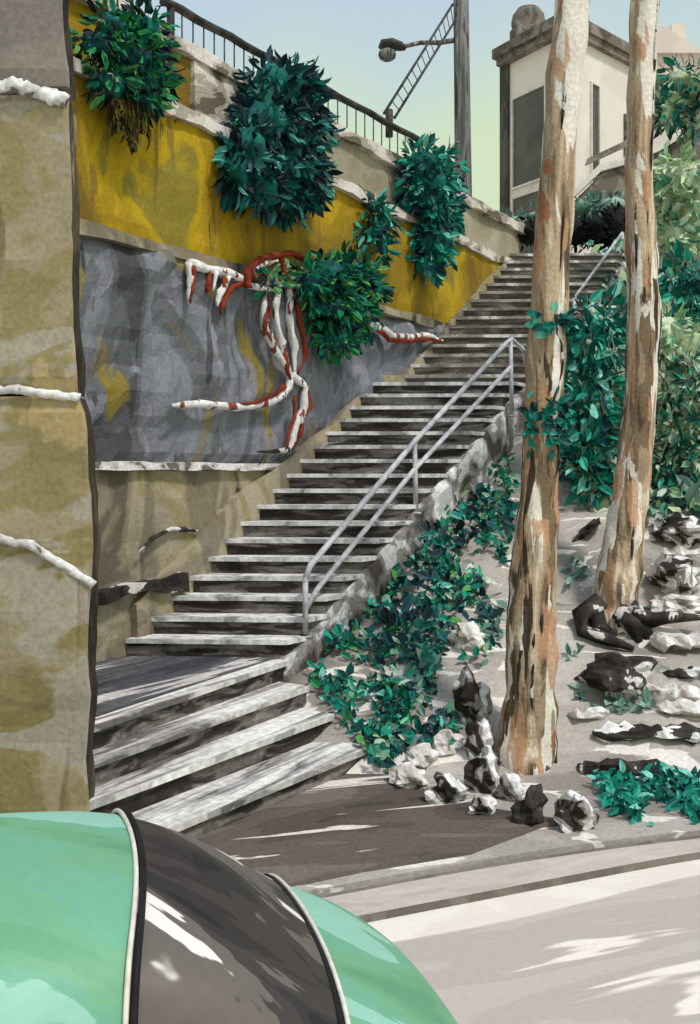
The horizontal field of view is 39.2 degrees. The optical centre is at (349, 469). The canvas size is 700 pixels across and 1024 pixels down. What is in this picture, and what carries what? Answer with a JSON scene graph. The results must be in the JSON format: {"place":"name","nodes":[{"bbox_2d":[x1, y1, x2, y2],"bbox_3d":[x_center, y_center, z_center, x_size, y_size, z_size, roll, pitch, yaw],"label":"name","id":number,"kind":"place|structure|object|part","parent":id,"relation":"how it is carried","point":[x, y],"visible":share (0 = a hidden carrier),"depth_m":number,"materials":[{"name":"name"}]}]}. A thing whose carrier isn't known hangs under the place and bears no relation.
{"place":"outdoors","nodes":[
{"label":"outdoors","id":0,"kind":"place"},
{"bbox_2d":[195,774,559,886],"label":"dark pavement","id":1,"kind":"structure","parent":0,"point":[345,825],"depth_m":7.80,"materials":[{"name":"asphalt"}]},
{"bbox_2d":[389,762,428,787],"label":"rock","id":2,"kind":"object","parent":1,"relation":"on","point":[407,775],"visible":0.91,"depth_m":8.90,"materials":[{"name":"white stone"}]},
{"bbox_2d":[423,771,468,804],"bbox_3d":[0.836,2.800,8.577,0.404,0.314,0.373,0,0,0],"label":"rock","id":3,"kind":"object","parent":1,"relation":"on","point":[449,787],"visible":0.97,"depth_m":8.47,"materials":[{"name":"grey stone"}]},
{"bbox_2d":[467,795,497,814],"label":"rock","id":4,"kind":"object","parent":1,"relation":"on","point":[481,805],"visible":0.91,"depth_m":8.20,"materials":[{"name":"white stone"}]},
{"bbox_2d":[510,783,547,824],"bbox_3d":[1.459,2.744,8.034,0.278,0.370,0.236,0,0,36],"label":"rock","id":5,"kind":"object","parent":1,"relation":"on","point":[527,809],"visible":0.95,"depth_m":7.97,"materials":[{"name":"grey stone"}]},
{"bbox_2d":[124,0,699,210],"label":"sky","id":6,"kind":"structure","parent":0,"point":[346,36],"materials":[{"name":"blue"}]},
{"bbox_2d":[289,269,699,777],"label":"hillside","id":7,"kind":"structure","parent":0,"point":[578,742],"depth_m":10.92,"materials":[{"name":"grey soil"}]},
{"bbox_2d":[71,56,514,661],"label":"retaining wall","id":8,"kind":"structure","parent":7,"relation":"on","point":[183,492],"depth_m":11.61,"materials":[{"name":"beige stone"}]},
{"bbox_2d":[69,0,187,155],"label":"hanging bush","id":9,"kind":"object","parent":8,"relation":"attached to","point":[125,45],"visible":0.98,"depth_m":10.41,"materials":[{"name":"green plant"}]},
{"bbox_2d":[209,45,346,232],"bbox_3d":[-0.977,-4.326,12.760,2.337,2.547,1.485,0,0,-43],"label":"hanging bush","id":10,"kind":"object","parent":8,"relation":"attached to","point":[274,170],"visible":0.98,"depth_m":12.51,"materials":[{"name":"green plant"}]},
{"bbox_2d":[69,0,525,256],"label":"parapet wall","id":11,"kind":"structure","parent":8,"relation":"on","point":[209,88],"depth_m":15.10,"materials":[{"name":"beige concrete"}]},
{"bbox_2d":[159,0,277,71],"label":"iron railing","id":12,"kind":"object","parent":11,"relation":"on","point":[172,6],"visible":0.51,"depth_m":12.55,"materials":[{"name":"black metal"}]},
{"bbox_2d":[312,79,423,153],"bbox_3d":[0.311,-5.551,16.012,0.106,0.742,3.785,0,0,32],"label":"iron railing","id":13,"kind":"object","parent":11,"relation":"on","point":[356,106],"visible":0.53,"depth_m":16.00,"materials":[{"name":"black metal"}]},
{"bbox_2d":[171,240,444,453],"bbox_3d":[-0.076,-1.760,14.091,1.239,3.088,6.792,0,0,25],"label":"fig tree","id":14,"kind":"object","parent":8,"relation":"attached to","point":[343,291],"visible":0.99,"depth_m":13.30,"materials":[{"name":"green plant"}]},
{"bbox_2d":[352,184,404,270],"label":"hanging bush","id":15,"kind":"object","parent":8,"relation":"attached to","point":[381,224],"visible":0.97,"depth_m":14.92,"materials":[{"name":"green plant"}]},
{"bbox_2d":[392,131,471,288],"bbox_3d":[1.418,-4.377,16.652,1.231,2.727,1.829,0,0,30],"label":"hanging bush","id":16,"kind":"object","parent":8,"relation":"attached to","point":[430,198],"visible":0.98,"depth_m":16.25,"materials":[{"name":"green plant"}]},
{"bbox_2d":[89,253,625,837],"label":"staircase","id":17,"kind":"structure","parent":7,"relation":"on","point":[205,721],"depth_m":11.42,"materials":[{"name":"stone"}]},
{"bbox_2d":[300,337,525,637],"bbox_3d":[1.146,-0.063,13.108,0.218,3.866,5.483,0,0,38],"label":"handrail","id":18,"kind":"object","parent":17,"relation":"on","point":[413,472],"visible":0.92,"depth_m":12.65,"materials":[{"name":"grey metal"}]},
{"bbox_2d":[572,232,623,315],"bbox_3d":[4.793,-3.695,18.850,0.068,2.359,3.010,0,0,32],"label":"handrail","id":19,"kind":"object","parent":17,"relation":"on","point":[621,235],"visible":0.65,"depth_m":18.65,"materials":[{"name":"grey metal"}]},
{"bbox_2d":[306,453,520,767],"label":"ivy bank","id":20,"kind":"structure","parent":7,"relation":"on","point":[367,739],"depth_m":11.17,"materials":[{"name":"teal plant"}]},
{"bbox_2d":[378,0,471,195],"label":"lamp pole","id":21,"kind":"object","parent":7,"relation":"on","point":[388,47],"visible":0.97,"depth_m":21.33,"materials":[{"name":"metal"}]},
{"bbox_2d":[367,584,506,774],"bbox_3d":[0.946,2.167,10.739,1.181,1.511,3.305,0,0,19],"label":"ground cover plant","id":22,"kind":"object","parent":7,"relation":"on","point":[407,737],"visible":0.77,"depth_m":10.60,"materials":[{"name":"green plant"}]},
{"bbox_2d":[366,483,518,670],"bbox_3d":[1.238,1.234,12.219,1.212,2.126,3.552,0,0,30],"label":"dark ivy","id":23,"kind":"object","parent":7,"relation":"on","point":[384,614],"visible":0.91,"depth_m":11.98,"materials":[{"name":"green plant"}]},
{"bbox_2d":[432,729,464,755],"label":"rock","id":24,"kind":"object","parent":7,"relation":"on","point":[442,738],"visible":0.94,"depth_m":9.54,"materials":[{"name":"white stone"}]},
{"bbox_2d":[447,621,485,649],"bbox_3d":[1.333,1.909,11.207,0.371,0.373,0.419,0,0,-35],"label":"rock","id":25,"kind":"object","parent":7,"relation":"on","point":[468,636],"visible":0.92,"depth_m":11.12,"materials":[{"name":"white stone"}]},
{"bbox_2d":[452,665,492,723],"bbox_3d":[1.244,2.343,9.994,0.373,0.707,0.367,0,0,-18],"label":"rock","id":26,"kind":"object","parent":7,"relation":"on","point":[472,700],"visible":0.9,"depth_m":9.93,"materials":[{"name":"grey stone"}]},
{"bbox_2d":[497,0,589,775],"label":"gum tree","id":27,"kind":"object","parent":7,"relation":"on","point":[527,743],"visible":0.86,"depth_m":9.39,"materials":[{"name":"brown plant"}]},
{"bbox_2d":[517,301,577,477],"bbox_3d":[1.918,-0.764,9.428,0.626,1.695,0.378,0,0,-17],"label":"climbing vine","id":28,"kind":"object","parent":27,"relation":"attached to","point":[532,414],"visible":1,"depth_m":9.37,"materials":[{"name":"teal plant"}]},
{"bbox_2d":[492,4,628,252],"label":"house","id":29,"kind":"structure","parent":7,"relation":"on","point":[520,57],"depth_m":26.21,"materials":[{"name":"white paint"}]},
{"bbox_2d":[511,188,538,252],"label":"wall","id":30,"kind":"structure","parent":29,"relation":"in","point":[531,196],"depth_m":26.31,"materials":[{"name":"beige paint"}]},
{"bbox_2d":[511,83,545,190],"bbox_3d":[4.754,-8.850,26.181,0.110,2.500,1.329,0,0,-32],"label":"window","id":31,"kind":"structure","parent":29,"relation":"in","point":[527,108],"depth_m":26.25,"materials":[{"name":"grey glass"}]},
{"bbox_2d":[590,81,600,184],"bbox_3d":[6.442,-8.800,25.800,0.429,2.700,0.110,0,0,-43],"label":"window","id":32,"kind":"structure","parent":29,"relation":"in","point":[595,89],"depth_m":25.84,"materials":[{"name":"grey glass"}]},
{"bbox_2d":[572,517,600,541],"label":"fallen branch","id":33,"kind":"object","parent":7,"relation":"on","point":[588,528],"visible":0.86,"depth_m":13.15,"materials":[{"name":"brown wood"}]},
{"bbox_2d":[568,707,609,719],"bbox_3d":[2.443,2.485,10.037,0.426,0.139,0.233,0,0,0],"label":"rock ledge","id":34,"kind":"object","parent":7,"relation":"on","point":[601,713],"visible":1,"depth_m":9.98,"materials":[{"name":"white stone"}]},
{"bbox_2d":[559,278,627,509],"bbox_3d":[3.411,-1.000,13.898,1.466,3.382,1.264,0,0,0],"label":"tall shrub","id":35,"kind":"object","parent":7,"relation":"on","point":[604,362],"visible":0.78,"depth_m":13.75,"materials":[{"name":"teal plant"}]},
{"bbox_2d":[579,347,624,437],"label":"tall shrub","id":36,"kind":"object","parent":7,"relation":"on","point":[617,401],"visible":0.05,"depth_m":14.97,"materials":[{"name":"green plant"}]},
{"bbox_2d":[560,555,660,714],"bbox_3d":[2.838,1.900,11.384,0.973,1.606,2.927,0,0,0],"label":"slope creeper","id":37,"kind":"object","parent":7,"relation":"on","point":[618,705],"visible":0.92,"depth_m":10.47,"materials":[{"name":"green plant"}]},
{"bbox_2d":[574,651,658,695],"bbox_3d":[2.876,2.231,10.611,0.883,0.505,0.812,0,0,0],"label":"rock","id":38,"kind":"object","parent":7,"relation":"on","point":[614,671],"visible":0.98,"depth_m":10.47,"materials":[{"name":"black stone"}]},
{"bbox_2d":[560,238,699,521],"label":"slope scrub","id":39,"kind":"object","parent":7,"relation":"on","point":[691,489],"visible":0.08,"depth_m":13.87,"materials":[{"name":"green plant"}]},
{"bbox_2d":[572,0,699,650],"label":"gum tree","id":40,"kind":"object","parent":7,"relation":"on","point":[610,608],"visible":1,"depth_m":11.83,"materials":[{"name":"brown plant"}]},
{"bbox_2d":[574,119,699,223],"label":"ramp wall","id":41,"kind":"structure","parent":7,"relation":"on","point":[610,175],"depth_m":22.50,"materials":[{"name":"grey concrete"}]},
{"bbox_2d":[592,720,699,745],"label":"rock ledge","id":42,"kind":"object","parent":7,"relation":"on","point":[607,731],"visible":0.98,"depth_m":9.72,"materials":[{"name":"grey stone"}]},
{"bbox_2d":[604,680,699,703],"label":"rock ledge","id":43,"kind":"object","parent":7,"relation":"on","point":[672,690],"visible":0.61,"depth_m":10.39,"materials":[{"name":"white stone"}]},
{"bbox_2d":[621,292,699,497],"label":"tall shrub","id":44,"kind":"object","parent":7,"relation":"on","point":[680,336],"visible":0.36,"depth_m":13.95,"materials":[{"name":"green plant"}]},
{"bbox_2d":[644,552,699,595],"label":"rock","id":45,"kind":"object","parent":7,"relation":"on","point":[676,574],"visible":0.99,"depth_m":12.09,"materials":[{"name":"grey stone"}]},
{"bbox_2d":[644,593,699,613],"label":"rock","id":46,"kind":"object","parent":7,"relation":"on","point":[670,602],"visible":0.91,"depth_m":11.81,"materials":[{"name":"white stone"}]},
{"bbox_2d":[649,511,699,548],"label":"rock","id":47,"kind":"object","parent":7,"relation":"on","point":[677,528],"visible":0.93,"depth_m":12.98,"materials":[{"name":"grey stone"}]},
{"bbox_2d":[650,348,699,506],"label":"tall shrub","id":48,"kind":"object","parent":7,"relation":"on","point":[683,448],"visible":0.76,"depth_m":13.73,"materials":[{"name":"green plant"}]},
{"bbox_2d":[650,630,699,652],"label":"rock ledge","id":49,"kind":"object","parent":7,"relation":"on","point":[663,642],"visible":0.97,"depth_m":11.26,"materials":[{"name":"white stone"}]},
{"bbox_2d":[653,140,699,296],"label":"tall shrub","id":50,"kind":"object","parent":7,"relation":"on","point":[676,189],"visible":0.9,"depth_m":15.28,"materials":[{"name":"green plant"}]},
{"bbox_2d":[653,53,699,320],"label":"tall shrub","id":51,"kind":"object","parent":7,"relation":"on","point":[680,111],"visible":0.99,"depth_m":17.38,"materials":[{"name":"green plant"}]},
{"bbox_2d":[653,23,699,232],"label":"distant house","id":52,"kind":"structure","parent":7,"relation":"on","point":[671,41],"depth_m":35.87,"materials":[{"name":"beige paint"}]},
{"bbox_2d":[654,75,668,118],"bbox_3d":[11.367,-13.666,35.990,1.000,1.600,0.060,0,0,0],"label":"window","id":53,"kind":"structure","parent":52,"relation":"in","point":[657,85],"depth_m":35.96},
{"bbox_2d":[657,697,699,715],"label":"rock ledge","id":54,"kind":"object","parent":7,"relation":"on","point":[680,705],"visible":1,"depth_m":10.07,"materials":[{"name":"white stone"}]},
{"bbox_2d":[658,238,699,332],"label":"tall shrub","id":55,"kind":"object","parent":7,"relation":"on","point":[668,289],"visible":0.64,"depth_m":14.45,"materials":[{"name":"teal plant"}]},
{"bbox_2d":[662,666,699,679],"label":"rock ledge","id":56,"kind":"object","parent":7,"relation":"on","point":[688,672],"visible":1,"depth_m":10.75,"materials":[{"name":"black stone"}]},
{"bbox_2d":[664,544,699,556],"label":"rock ledge","id":57,"kind":"object","parent":7,"relation":"on","point":[679,549],"visible":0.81,"depth_m":12.88,"materials":[{"name":"white stone"}]},
{"bbox_2d":[292,775,699,895],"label":"pavement","id":58,"kind":"structure","parent":0,"point":[613,830],"depth_m":7.73,"materials":[{"name":"grey concrete"}]},
{"bbox_2d":[0,0,99,812],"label":"stone pier","id":59,"kind":"structure","parent":58,"relation":"on","point":[49,542],"depth_m":7.21,"materials":[{"name":"stone"}]},
{"bbox_2d":[403,743,440,767],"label":"rock","id":60,"kind":"object","parent":58,"relation":"on","point":[424,755],"visible":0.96,"depth_m":9.36,"materials":[{"name":"white stone"}]},
{"bbox_2d":[464,718,494,759],"bbox_3d":[1.263,2.632,9.531,0.312,0.463,0.319,0,0,0],"label":"rock","id":61,"kind":"object","parent":58,"relation":"on","point":[479,734],"visible":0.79,"depth_m":9.44,"materials":[{"name":"grey stone"}]},
{"bbox_2d":[464,745,501,793],"bbox_3d":[1.186,2.750,8.840,0.329,0.532,0.355,0,0,16],"label":"rock","id":62,"kind":"object","parent":58,"relation":"on","point":[481,771],"visible":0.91,"depth_m":8.75,"materials":[{"name":"grey stone"}]},
{"bbox_2d":[491,773,525,800],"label":"rock","id":63,"kind":"object","parent":58,"relation":"on","point":[509,787],"visible":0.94,"depth_m":8.54,"materials":[{"name":"white stone"}]},
{"bbox_2d":[553,789,599,832],"bbox_3d":[1.811,2.770,7.892,0.383,0.340,0.306,0,0,0],"label":"rock","id":64,"kind":"object","parent":58,"relation":"on","point":[574,811],"visible":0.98,"depth_m":7.81,"materials":[{"name":"white stone"}]},
{"bbox_2d":[577,758,662,775],"bbox_3d":[2.579,2.815,9.306,0.846,0.189,0.267,0,0,0],"label":"rock ledge","id":65,"kind":"object","parent":58,"relation":"on","point":[585,767],"visible":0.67,"depth_m":9.25,"materials":[{"name":"grey stone"}]},
{"bbox_2d":[587,759,699,829],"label":"ground plant","id":66,"kind":"object","parent":58,"relation":"on","point":[621,791],"visible":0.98,"depth_m":8.48,"materials":[{"name":"teal plant"}]},
{"bbox_2d":[393,876,699,1023],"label":"road","id":67,"kind":"structure","parent":0,"point":[631,957],"depth_m":5.90,"materials":[{"name":"grey asphalt"}]},
{"bbox_2d":[0,807,457,1023],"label":"parked car","id":68,"kind":"object","parent":67,"relation":"on","point":[123,915],"visible":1,"depth_m":3.24,"materials":[{"name":"green paint"}]},
{"bbox_3d":[-0.498,1.677,3.662,0.748,0.591,1.618,0,0,-16],"label":"rear window","id":69,"kind":"part","parent":68,"relation":"part of","materials":[{"name":"grey glass"}]},
{"bbox_2d":[323,838,699,922],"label":"kerb","id":70,"kind":"structure","parent":67,"relation":"on","point":[402,899],"depth_m":6.97,"materials":[{"name":"stone"}]},
{"bbox_2d":[318,836,699,897],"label":"kerb joint","id":71,"kind":"object","parent":70,"relation":"on","point":[487,866],"visible":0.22,"depth_m":7.28,"materials":[{"name":"stone"}]},
{"bbox_2d":[368,859,699,942],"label":"gutter","id":72,"kind":"object","parent":67,"relation":"on","point":[471,915],"visible":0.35,"depth_m":6.68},
{"bbox_2d":[505,189,625,252],"bbox_3d":[4.828,-5.390,21.594,3.430,1.742,1.970,0,0,0],"label":"hedge","id":73,"kind":"object","parent":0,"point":[598,219],"visible":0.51,"depth_m":21.09,"materials":[{"name":"green plant"}]}
]}

